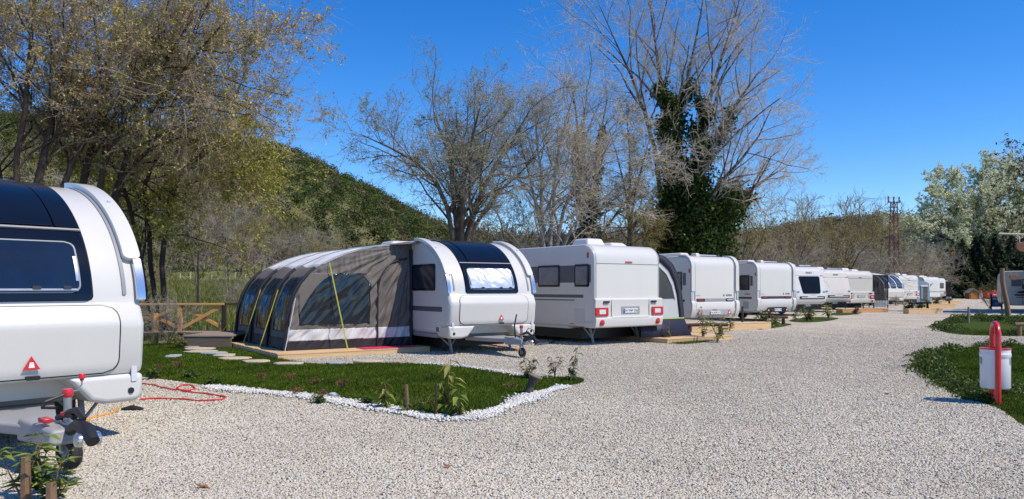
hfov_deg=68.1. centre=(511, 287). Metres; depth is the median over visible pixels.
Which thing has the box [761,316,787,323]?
log bench
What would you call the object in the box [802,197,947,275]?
bare shrub
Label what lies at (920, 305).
young plant
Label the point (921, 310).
timber deck
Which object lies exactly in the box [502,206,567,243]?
bare tree
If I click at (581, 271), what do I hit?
window
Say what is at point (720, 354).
loose gravel
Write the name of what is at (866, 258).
bare shrub
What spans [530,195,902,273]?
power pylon
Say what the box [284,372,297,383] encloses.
dried flower
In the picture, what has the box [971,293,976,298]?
door
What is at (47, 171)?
bare shrub
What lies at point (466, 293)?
caravan
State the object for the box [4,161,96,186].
bare shrub
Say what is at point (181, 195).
bare shrub
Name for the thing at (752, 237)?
bare shrub
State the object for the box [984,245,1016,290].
conifer
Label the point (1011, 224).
evergreen tree
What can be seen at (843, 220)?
bare tree
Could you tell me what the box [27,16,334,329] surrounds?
leafing tree
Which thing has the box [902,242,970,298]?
bare shrub
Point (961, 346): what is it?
edging plant
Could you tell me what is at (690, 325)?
log bench
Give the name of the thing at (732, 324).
young plant
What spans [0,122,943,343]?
hills
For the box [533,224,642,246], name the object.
bare shrub
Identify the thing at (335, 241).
bare shrub
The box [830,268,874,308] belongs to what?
caravan
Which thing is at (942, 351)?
edging plant
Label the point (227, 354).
stepping stone
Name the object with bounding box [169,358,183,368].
dried flower
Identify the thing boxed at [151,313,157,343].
gate post
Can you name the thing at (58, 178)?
bare shrub
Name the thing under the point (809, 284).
window
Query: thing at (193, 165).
bare shrub
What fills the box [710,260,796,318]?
caravan
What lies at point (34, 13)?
leafing tree
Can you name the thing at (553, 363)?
young plant
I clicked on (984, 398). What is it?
edging plant
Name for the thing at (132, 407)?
rubber chock
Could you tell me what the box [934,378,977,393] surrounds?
edging plant
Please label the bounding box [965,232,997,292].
conifer
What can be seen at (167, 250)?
bare shrub
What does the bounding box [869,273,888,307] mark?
porch
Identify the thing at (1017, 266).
conifer
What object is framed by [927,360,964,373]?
edging plant
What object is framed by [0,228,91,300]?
window frame
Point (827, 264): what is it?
bare shrub
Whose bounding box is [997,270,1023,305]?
motorhome
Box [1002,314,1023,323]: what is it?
edging plant
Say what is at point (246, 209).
bare shrub
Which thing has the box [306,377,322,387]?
dried flower
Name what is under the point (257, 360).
stepping stone
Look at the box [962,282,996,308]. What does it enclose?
bare shrub
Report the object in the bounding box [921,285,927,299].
doorway
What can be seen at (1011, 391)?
edging plant
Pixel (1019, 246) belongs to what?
hanging sign
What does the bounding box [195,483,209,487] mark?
dry leaf
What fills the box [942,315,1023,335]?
lawn
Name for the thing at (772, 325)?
young plant
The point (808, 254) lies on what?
bare tree
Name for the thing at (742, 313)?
stake
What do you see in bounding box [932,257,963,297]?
conifer
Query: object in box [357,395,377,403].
young plant
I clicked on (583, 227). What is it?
bare tree
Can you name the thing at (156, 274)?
bare shrub
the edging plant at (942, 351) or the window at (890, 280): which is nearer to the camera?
the edging plant at (942, 351)
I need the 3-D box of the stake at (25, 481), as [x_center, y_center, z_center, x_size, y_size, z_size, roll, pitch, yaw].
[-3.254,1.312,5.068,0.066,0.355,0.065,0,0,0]
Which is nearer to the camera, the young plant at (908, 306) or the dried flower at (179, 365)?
the dried flower at (179, 365)
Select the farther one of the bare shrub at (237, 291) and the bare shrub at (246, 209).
the bare shrub at (246, 209)
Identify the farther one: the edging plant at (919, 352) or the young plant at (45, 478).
the edging plant at (919, 352)
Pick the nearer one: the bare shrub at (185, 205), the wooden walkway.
the wooden walkway
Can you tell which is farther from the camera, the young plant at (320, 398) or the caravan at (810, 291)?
the caravan at (810, 291)
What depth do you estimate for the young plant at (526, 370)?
12.16 m
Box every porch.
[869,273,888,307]
[932,280,951,299]
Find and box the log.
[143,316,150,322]
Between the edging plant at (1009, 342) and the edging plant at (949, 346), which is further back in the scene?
the edging plant at (1009, 342)
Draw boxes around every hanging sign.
[1009,272,1017,279]
[1015,236,1023,251]
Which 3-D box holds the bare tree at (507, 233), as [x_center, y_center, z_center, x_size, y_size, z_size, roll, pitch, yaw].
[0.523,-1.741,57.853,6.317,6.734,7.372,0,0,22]
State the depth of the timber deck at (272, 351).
16.46 m
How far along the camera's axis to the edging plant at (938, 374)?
11.90 m
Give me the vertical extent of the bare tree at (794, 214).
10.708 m
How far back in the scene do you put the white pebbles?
9.57 m
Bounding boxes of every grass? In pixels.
[140,272,253,341]
[669,338,712,343]
[944,328,1023,335]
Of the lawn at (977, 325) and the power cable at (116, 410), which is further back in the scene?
the lawn at (977, 325)
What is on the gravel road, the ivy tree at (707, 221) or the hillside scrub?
the ivy tree at (707, 221)
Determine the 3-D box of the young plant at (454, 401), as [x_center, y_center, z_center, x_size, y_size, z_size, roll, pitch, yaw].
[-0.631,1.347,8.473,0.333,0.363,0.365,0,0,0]
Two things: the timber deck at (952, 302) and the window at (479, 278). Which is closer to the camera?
the window at (479, 278)
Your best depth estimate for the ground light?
9.99 m
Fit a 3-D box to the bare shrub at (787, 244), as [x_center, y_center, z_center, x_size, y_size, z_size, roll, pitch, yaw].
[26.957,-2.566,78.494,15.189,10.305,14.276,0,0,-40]
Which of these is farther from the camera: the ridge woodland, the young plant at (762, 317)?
the ridge woodland
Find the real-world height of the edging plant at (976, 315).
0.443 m
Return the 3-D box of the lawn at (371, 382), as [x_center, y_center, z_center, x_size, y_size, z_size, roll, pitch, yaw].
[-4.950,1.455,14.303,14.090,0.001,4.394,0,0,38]
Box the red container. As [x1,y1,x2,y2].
[983,291,996,298]
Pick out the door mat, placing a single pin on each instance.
(400, 346)
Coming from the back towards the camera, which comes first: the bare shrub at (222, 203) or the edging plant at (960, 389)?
the bare shrub at (222, 203)
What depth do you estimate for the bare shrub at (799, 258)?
48.31 m
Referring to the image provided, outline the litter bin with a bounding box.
[979,321,1011,404]
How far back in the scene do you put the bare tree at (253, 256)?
59.61 m
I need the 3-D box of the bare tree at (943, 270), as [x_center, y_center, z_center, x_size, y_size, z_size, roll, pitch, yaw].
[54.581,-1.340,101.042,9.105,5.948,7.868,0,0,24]
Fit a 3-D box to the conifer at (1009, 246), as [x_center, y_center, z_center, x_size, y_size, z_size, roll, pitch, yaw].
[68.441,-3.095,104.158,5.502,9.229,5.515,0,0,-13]
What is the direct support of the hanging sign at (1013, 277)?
hanging from the sign post at (1004, 293)
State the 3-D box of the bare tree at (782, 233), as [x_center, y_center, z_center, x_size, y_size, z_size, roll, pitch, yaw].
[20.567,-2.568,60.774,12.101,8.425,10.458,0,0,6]
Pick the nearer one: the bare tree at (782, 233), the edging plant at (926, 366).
the edging plant at (926, 366)
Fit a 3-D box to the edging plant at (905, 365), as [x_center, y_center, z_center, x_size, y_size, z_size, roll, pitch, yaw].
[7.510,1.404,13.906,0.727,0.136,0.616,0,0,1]
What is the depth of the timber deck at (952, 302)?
65.84 m
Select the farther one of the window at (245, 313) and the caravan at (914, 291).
the caravan at (914, 291)
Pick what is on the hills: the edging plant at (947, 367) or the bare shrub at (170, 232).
the bare shrub at (170, 232)
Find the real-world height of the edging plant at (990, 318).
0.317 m
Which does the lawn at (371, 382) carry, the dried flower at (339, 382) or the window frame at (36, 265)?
the dried flower at (339, 382)
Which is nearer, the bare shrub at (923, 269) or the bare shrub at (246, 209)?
the bare shrub at (923, 269)
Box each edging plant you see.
[899,360,924,366]
[903,347,939,357]
[903,348,962,365]
[905,357,946,372]
[916,367,956,376]
[920,367,958,380]
[921,320,944,327]
[925,374,956,385]
[926,376,976,388]
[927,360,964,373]
[932,322,961,331]
[932,342,966,351]
[933,347,953,354]
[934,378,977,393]
[937,374,980,388]
[943,314,963,320]
[943,343,968,349]
[944,317,959,323]
[946,322,970,328]
[947,381,985,395]
[947,385,1016,401]
[953,318,966,322]
[960,313,976,319]
[960,393,1008,402]
[968,341,988,346]
[973,311,987,318]
[974,315,999,321]
[993,312,1009,321]
[1001,328,1022,335]
[1001,338,1023,347]
[1001,386,1023,395]
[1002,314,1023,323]
[1009,379,1023,390]
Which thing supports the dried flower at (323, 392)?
on the white pebbles
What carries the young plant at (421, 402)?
on the lawn at (371, 382)
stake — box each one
[20,456,30,498]
[45,481,56,498]
[405,384,409,409]
[435,383,437,413]
[741,306,743,321]
[967,307,969,322]
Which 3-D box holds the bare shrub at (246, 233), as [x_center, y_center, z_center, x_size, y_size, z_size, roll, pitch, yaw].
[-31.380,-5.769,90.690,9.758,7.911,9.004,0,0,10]
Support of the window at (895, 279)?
in the caravan at (895, 293)
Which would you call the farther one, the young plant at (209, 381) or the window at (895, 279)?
the window at (895, 279)
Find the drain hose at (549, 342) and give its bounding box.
[534,337,561,344]
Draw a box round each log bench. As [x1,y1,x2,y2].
[686,323,727,332]
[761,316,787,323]
[908,302,931,308]
[1014,322,1023,335]
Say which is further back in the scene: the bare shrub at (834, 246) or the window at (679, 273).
the bare shrub at (834, 246)
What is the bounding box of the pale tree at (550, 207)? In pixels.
[458,19,716,247]
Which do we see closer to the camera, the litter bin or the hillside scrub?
the litter bin
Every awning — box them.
[222,239,430,350]
[634,254,690,337]
[912,279,932,301]
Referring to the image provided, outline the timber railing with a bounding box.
[139,303,237,342]
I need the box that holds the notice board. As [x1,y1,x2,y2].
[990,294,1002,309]
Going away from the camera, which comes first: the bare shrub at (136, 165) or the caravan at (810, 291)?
the caravan at (810, 291)
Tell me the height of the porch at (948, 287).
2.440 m
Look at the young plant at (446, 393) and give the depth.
8.64 m
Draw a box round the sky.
[0,0,1023,235]
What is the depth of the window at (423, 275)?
17.15 m
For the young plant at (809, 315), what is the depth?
33.11 m
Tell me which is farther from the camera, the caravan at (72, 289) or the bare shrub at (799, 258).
the bare shrub at (799, 258)
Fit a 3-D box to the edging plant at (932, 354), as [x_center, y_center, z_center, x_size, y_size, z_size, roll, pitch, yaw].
[7.996,1.314,14.551,0.815,0.323,0.962,0,0,-30]
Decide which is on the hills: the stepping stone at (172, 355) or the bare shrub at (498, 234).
the bare shrub at (498, 234)
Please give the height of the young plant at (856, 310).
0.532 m
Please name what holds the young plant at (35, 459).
on the gravel road
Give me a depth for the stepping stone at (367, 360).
14.72 m
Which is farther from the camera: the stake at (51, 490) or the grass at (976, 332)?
the grass at (976, 332)
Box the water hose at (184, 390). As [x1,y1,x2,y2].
[140,382,225,401]
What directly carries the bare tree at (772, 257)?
on the gravel road
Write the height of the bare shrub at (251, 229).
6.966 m
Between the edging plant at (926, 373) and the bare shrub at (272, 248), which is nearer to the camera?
the edging plant at (926, 373)
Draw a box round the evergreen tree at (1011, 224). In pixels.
[970,133,1023,260]
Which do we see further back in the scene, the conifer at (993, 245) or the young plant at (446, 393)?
the conifer at (993, 245)
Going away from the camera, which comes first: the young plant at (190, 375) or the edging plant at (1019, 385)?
the edging plant at (1019, 385)
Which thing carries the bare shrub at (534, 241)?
on the hills
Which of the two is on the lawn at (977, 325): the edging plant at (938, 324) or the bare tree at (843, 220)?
the edging plant at (938, 324)
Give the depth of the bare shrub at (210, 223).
89.95 m
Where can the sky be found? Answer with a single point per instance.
(902, 88)
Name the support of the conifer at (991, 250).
on the gravel road
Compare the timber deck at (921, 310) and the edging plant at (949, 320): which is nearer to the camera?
the edging plant at (949, 320)
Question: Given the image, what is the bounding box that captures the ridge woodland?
[465,210,955,274]
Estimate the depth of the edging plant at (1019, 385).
10.59 m
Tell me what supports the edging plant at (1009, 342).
on the lawn at (988, 403)
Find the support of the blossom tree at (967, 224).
on the ground
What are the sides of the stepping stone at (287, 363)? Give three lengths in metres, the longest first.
0.532 x 0.412 x 0.043 m
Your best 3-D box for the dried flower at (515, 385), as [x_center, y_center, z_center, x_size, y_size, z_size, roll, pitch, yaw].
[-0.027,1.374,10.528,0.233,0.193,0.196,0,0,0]
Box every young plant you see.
[0,432,62,496]
[22,449,84,498]
[141,368,162,378]
[169,337,188,347]
[177,368,198,377]
[205,376,222,383]
[311,393,325,402]
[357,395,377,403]
[372,382,395,407]
[397,395,413,410]
[413,393,434,410]
[432,359,467,414]
[444,393,468,416]
[519,355,538,377]
[545,357,566,375]
[563,347,582,380]
[696,307,714,336]
[705,313,732,341]
[726,314,735,330]
[752,310,772,321]
[762,315,775,327]
[767,310,784,325]
[790,308,798,320]
[797,306,816,320]
[820,302,834,318]
[852,306,861,313]
[898,300,917,308]
[913,300,925,307]
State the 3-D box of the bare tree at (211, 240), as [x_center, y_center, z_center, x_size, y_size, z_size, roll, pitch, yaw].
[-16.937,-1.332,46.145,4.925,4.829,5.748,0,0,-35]
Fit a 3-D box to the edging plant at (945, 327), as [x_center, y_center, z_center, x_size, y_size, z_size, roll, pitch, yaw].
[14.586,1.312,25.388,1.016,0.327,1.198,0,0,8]
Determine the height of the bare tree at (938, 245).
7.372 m
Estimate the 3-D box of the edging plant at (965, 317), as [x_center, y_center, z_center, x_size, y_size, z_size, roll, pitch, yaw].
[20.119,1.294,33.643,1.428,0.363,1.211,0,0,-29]
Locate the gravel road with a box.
[1,298,1023,498]
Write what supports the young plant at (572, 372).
on the lawn at (371, 382)
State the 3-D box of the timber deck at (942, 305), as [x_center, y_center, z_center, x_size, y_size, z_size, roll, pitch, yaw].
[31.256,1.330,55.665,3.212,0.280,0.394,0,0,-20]
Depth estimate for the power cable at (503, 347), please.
18.43 m
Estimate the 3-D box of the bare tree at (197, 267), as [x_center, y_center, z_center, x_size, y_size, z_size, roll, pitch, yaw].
[-15.559,-1.915,38.251,4.294,6.595,5.671,0,0,-16]
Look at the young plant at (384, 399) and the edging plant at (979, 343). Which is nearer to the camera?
the young plant at (384, 399)
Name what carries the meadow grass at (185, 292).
on the hills
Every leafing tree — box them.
[0,0,258,187]
[0,0,352,240]
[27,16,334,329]
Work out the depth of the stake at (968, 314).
31.12 m
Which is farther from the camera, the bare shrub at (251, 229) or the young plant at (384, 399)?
the bare shrub at (251, 229)
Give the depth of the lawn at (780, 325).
29.50 m
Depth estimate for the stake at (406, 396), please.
8.83 m
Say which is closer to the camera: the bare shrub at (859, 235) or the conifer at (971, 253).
the bare shrub at (859, 235)
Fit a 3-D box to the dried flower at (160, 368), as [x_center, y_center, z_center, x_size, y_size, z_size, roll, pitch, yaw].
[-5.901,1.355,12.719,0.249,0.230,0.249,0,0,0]
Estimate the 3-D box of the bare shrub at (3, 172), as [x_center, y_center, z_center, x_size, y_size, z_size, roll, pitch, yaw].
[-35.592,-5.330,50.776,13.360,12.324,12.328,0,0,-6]
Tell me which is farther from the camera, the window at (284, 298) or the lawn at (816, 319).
the lawn at (816, 319)
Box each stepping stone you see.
[165,354,181,357]
[183,350,217,352]
[184,347,214,349]
[200,351,227,354]
[213,353,234,356]
[219,356,251,359]
[242,359,269,362]
[273,362,303,364]
[326,361,344,364]
[353,359,382,362]
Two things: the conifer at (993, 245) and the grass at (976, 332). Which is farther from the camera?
the conifer at (993, 245)
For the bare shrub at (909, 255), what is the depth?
86.65 m
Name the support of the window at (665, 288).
in the awning at (670, 292)
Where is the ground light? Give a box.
[327,392,338,396]
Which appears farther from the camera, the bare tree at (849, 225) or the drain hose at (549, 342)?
the bare tree at (849, 225)
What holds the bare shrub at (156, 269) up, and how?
on the ground
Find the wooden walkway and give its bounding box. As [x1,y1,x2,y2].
[144,330,243,347]
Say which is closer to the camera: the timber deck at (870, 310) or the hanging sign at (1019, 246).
the hanging sign at (1019, 246)
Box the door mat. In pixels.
[357,345,415,348]
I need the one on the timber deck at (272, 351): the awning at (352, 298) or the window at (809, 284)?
the awning at (352, 298)
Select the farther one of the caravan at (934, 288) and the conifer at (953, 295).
the conifer at (953, 295)
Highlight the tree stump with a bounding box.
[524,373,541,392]
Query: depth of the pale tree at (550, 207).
32.92 m
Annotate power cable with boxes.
[86,407,119,420]
[490,344,518,350]
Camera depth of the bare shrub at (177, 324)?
19.10 m
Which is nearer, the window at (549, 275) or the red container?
the window at (549, 275)
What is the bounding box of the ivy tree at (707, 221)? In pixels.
[511,0,833,259]
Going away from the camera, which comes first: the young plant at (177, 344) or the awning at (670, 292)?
the young plant at (177, 344)
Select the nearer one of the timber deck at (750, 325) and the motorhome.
the timber deck at (750, 325)
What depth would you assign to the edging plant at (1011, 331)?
23.15 m
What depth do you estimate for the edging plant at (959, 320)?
31.54 m
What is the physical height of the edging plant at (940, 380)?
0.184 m
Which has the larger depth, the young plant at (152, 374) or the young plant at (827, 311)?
the young plant at (827, 311)
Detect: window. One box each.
[240,279,264,325]
[256,279,281,328]
[273,277,302,331]
[299,273,370,325]
[412,264,434,290]
[461,264,517,292]
[538,265,559,286]
[574,264,588,286]
[659,268,673,298]
[677,272,681,288]
[740,275,749,289]
[798,276,820,293]
[888,277,895,287]
[889,276,901,287]
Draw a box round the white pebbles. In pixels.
[198,362,572,422]
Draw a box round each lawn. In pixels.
[138,347,580,412]
[772,323,790,327]
[789,317,837,321]
[831,312,861,314]
[920,347,1023,424]
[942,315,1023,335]
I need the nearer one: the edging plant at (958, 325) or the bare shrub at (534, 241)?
the edging plant at (958, 325)
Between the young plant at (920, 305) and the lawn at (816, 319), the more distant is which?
the young plant at (920, 305)
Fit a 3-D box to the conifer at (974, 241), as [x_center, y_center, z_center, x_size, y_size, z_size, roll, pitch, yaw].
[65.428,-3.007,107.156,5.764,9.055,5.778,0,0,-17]
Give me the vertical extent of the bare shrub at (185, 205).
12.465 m
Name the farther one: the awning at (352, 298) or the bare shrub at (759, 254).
the bare shrub at (759, 254)
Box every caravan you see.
[0,179,145,469]
[348,238,538,356]
[518,238,662,344]
[660,253,739,318]
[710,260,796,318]
[753,264,825,313]
[817,267,850,306]
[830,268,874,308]
[863,274,903,304]
[890,273,919,302]
[909,278,945,299]
[917,276,939,297]
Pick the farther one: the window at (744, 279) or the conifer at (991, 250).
the conifer at (991, 250)
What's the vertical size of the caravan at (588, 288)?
2.780 m
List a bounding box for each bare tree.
[154,190,240,310]
[191,227,277,299]
[228,233,284,278]
[305,35,626,248]
[478,225,538,246]
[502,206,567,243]
[514,22,656,241]
[562,96,682,251]
[601,209,646,244]
[726,198,834,266]
[732,227,793,263]
[737,183,838,264]
[760,243,831,266]
[791,181,871,255]
[806,195,887,254]
[887,244,948,275]
[906,257,958,276]
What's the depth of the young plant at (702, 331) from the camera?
20.83 m
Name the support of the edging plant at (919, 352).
on the gravel road
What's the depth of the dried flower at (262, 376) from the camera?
11.46 m
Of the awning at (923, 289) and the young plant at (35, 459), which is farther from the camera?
the awning at (923, 289)
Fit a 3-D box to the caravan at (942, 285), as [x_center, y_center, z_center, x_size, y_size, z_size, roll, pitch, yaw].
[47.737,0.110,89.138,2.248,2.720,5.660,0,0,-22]
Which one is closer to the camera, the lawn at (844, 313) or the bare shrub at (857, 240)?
the lawn at (844, 313)
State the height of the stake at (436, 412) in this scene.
0.406 m
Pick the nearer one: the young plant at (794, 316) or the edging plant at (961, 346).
the edging plant at (961, 346)
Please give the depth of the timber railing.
20.16 m
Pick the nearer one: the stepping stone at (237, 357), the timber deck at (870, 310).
the stepping stone at (237, 357)
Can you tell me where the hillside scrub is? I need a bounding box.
[0,107,490,259]
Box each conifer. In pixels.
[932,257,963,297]
[938,240,959,297]
[945,238,980,297]
[961,248,986,296]
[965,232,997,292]
[968,235,978,250]
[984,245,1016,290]
[986,234,1002,257]
[987,248,995,267]
[1003,232,1020,268]
[1010,253,1023,269]
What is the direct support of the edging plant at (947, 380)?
on the lawn at (988, 403)
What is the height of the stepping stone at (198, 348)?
0.042 m
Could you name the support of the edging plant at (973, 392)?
on the lawn at (988, 403)
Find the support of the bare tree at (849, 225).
on the ground
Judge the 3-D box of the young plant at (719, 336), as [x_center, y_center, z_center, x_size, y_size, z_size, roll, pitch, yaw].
[5.572,1.084,20.399,0.702,0.797,0.812,0,0,45]
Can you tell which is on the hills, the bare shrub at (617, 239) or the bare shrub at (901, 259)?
the bare shrub at (617, 239)
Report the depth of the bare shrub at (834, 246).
77.12 m
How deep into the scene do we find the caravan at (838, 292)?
45.69 m
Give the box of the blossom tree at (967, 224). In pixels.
[877,149,1023,268]
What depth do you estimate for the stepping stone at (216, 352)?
16.55 m
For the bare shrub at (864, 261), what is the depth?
59.82 m
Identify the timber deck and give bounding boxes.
[232,339,429,358]
[602,332,732,342]
[692,321,770,331]
[836,308,887,312]
[903,308,942,313]
[922,304,955,307]
[933,301,961,303]
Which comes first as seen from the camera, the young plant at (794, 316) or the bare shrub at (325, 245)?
the young plant at (794, 316)
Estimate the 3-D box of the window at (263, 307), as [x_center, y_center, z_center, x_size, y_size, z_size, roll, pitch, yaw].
[-5.716,0.362,17.952,0.479,1.193,1.023,0,0,-34]
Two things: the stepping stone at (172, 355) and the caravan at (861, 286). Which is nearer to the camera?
the stepping stone at (172, 355)
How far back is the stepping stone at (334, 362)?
14.29 m
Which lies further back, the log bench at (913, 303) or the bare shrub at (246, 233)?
the bare shrub at (246, 233)
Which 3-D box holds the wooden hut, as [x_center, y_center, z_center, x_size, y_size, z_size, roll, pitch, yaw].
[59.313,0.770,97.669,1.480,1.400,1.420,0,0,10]
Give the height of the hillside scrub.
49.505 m
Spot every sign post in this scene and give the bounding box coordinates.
[998,233,1023,235]
[1000,268,1022,316]
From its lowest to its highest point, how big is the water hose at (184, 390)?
0.033 m
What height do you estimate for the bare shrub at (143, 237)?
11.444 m
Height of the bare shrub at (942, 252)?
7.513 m
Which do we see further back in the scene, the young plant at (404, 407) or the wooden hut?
the wooden hut
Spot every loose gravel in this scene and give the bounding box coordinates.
[142,328,1023,383]
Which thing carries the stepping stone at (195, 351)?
on the lawn at (371, 382)
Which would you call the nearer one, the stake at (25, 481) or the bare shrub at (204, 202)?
the stake at (25, 481)
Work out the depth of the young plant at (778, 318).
28.98 m
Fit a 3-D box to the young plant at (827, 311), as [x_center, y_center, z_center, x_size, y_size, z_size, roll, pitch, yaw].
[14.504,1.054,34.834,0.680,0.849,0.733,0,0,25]
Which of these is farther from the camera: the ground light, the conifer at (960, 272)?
the conifer at (960, 272)
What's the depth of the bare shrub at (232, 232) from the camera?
93.41 m
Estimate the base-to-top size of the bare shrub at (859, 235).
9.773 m
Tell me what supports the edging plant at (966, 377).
on the lawn at (988, 403)
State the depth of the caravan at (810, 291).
39.65 m
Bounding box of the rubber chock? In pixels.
[121,405,143,410]
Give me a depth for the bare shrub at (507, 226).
42.74 m
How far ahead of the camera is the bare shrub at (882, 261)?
64.40 m
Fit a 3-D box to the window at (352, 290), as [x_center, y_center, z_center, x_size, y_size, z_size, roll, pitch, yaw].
[-3.866,0.249,16.618,1.633,1.141,0.105,0,0,-34]
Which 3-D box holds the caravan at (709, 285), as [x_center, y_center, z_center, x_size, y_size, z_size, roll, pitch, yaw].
[5.528,0.120,28.998,2.355,2.700,6.084,0,0,-32]
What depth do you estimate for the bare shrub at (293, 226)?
94.47 m
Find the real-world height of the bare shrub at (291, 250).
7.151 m
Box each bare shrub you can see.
[0,109,79,183]
[3,156,150,226]
[3,174,182,284]
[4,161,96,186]
[5,140,156,237]
[82,149,236,241]
[89,148,208,209]
[96,171,217,256]
[126,188,213,272]
[139,234,176,307]
[140,115,253,215]
[141,263,176,314]
[141,289,202,344]
[142,209,257,272]
[155,146,262,255]
[162,196,255,269]
[176,200,284,259]
[184,181,259,231]
[196,209,275,271]
[202,183,298,237]
[207,272,248,302]
[218,204,287,258]
[220,219,313,272]
[247,203,318,259]
[269,220,334,260]
[270,219,351,259]
[300,226,355,252]
[420,179,589,247]
[429,220,572,248]
[498,216,614,248]
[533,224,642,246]
[594,231,640,244]
[657,185,829,287]
[727,238,823,310]
[733,229,792,261]
[734,207,842,259]
[739,191,853,266]
[759,186,907,269]
[761,221,909,305]
[766,219,873,268]
[766,236,844,267]
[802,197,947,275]
[807,216,905,273]
[814,225,926,304]
[817,244,890,272]
[852,234,933,275]
[881,243,973,284]
[881,247,952,300]
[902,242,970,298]
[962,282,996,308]
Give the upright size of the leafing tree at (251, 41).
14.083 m
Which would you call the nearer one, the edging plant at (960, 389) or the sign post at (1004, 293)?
the edging plant at (960, 389)
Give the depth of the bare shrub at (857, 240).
90.89 m
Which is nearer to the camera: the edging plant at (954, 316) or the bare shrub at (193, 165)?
the edging plant at (954, 316)
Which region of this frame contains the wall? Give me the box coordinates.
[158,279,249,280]
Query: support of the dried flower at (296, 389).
on the white pebbles
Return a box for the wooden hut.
[964,288,978,298]
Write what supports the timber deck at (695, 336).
on the gravel road
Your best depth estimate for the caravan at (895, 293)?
62.29 m
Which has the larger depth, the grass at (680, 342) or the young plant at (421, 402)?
the grass at (680, 342)
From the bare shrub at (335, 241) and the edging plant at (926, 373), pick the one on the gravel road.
the edging plant at (926, 373)
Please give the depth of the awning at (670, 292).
20.97 m
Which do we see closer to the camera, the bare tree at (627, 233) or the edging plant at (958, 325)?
the edging plant at (958, 325)
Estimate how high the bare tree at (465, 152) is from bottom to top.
11.924 m
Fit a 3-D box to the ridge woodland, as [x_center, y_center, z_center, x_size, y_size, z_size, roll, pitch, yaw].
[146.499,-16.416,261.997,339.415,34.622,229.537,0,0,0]
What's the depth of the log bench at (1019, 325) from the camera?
22.90 m
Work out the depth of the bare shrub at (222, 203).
102.99 m
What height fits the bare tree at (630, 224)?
10.784 m
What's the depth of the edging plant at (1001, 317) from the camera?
32.55 m
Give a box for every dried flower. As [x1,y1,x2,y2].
[152,362,168,369]
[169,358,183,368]
[253,370,267,382]
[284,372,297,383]
[289,385,302,392]
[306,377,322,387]
[316,388,327,394]
[336,377,349,391]
[503,380,517,388]
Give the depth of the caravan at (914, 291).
67.14 m

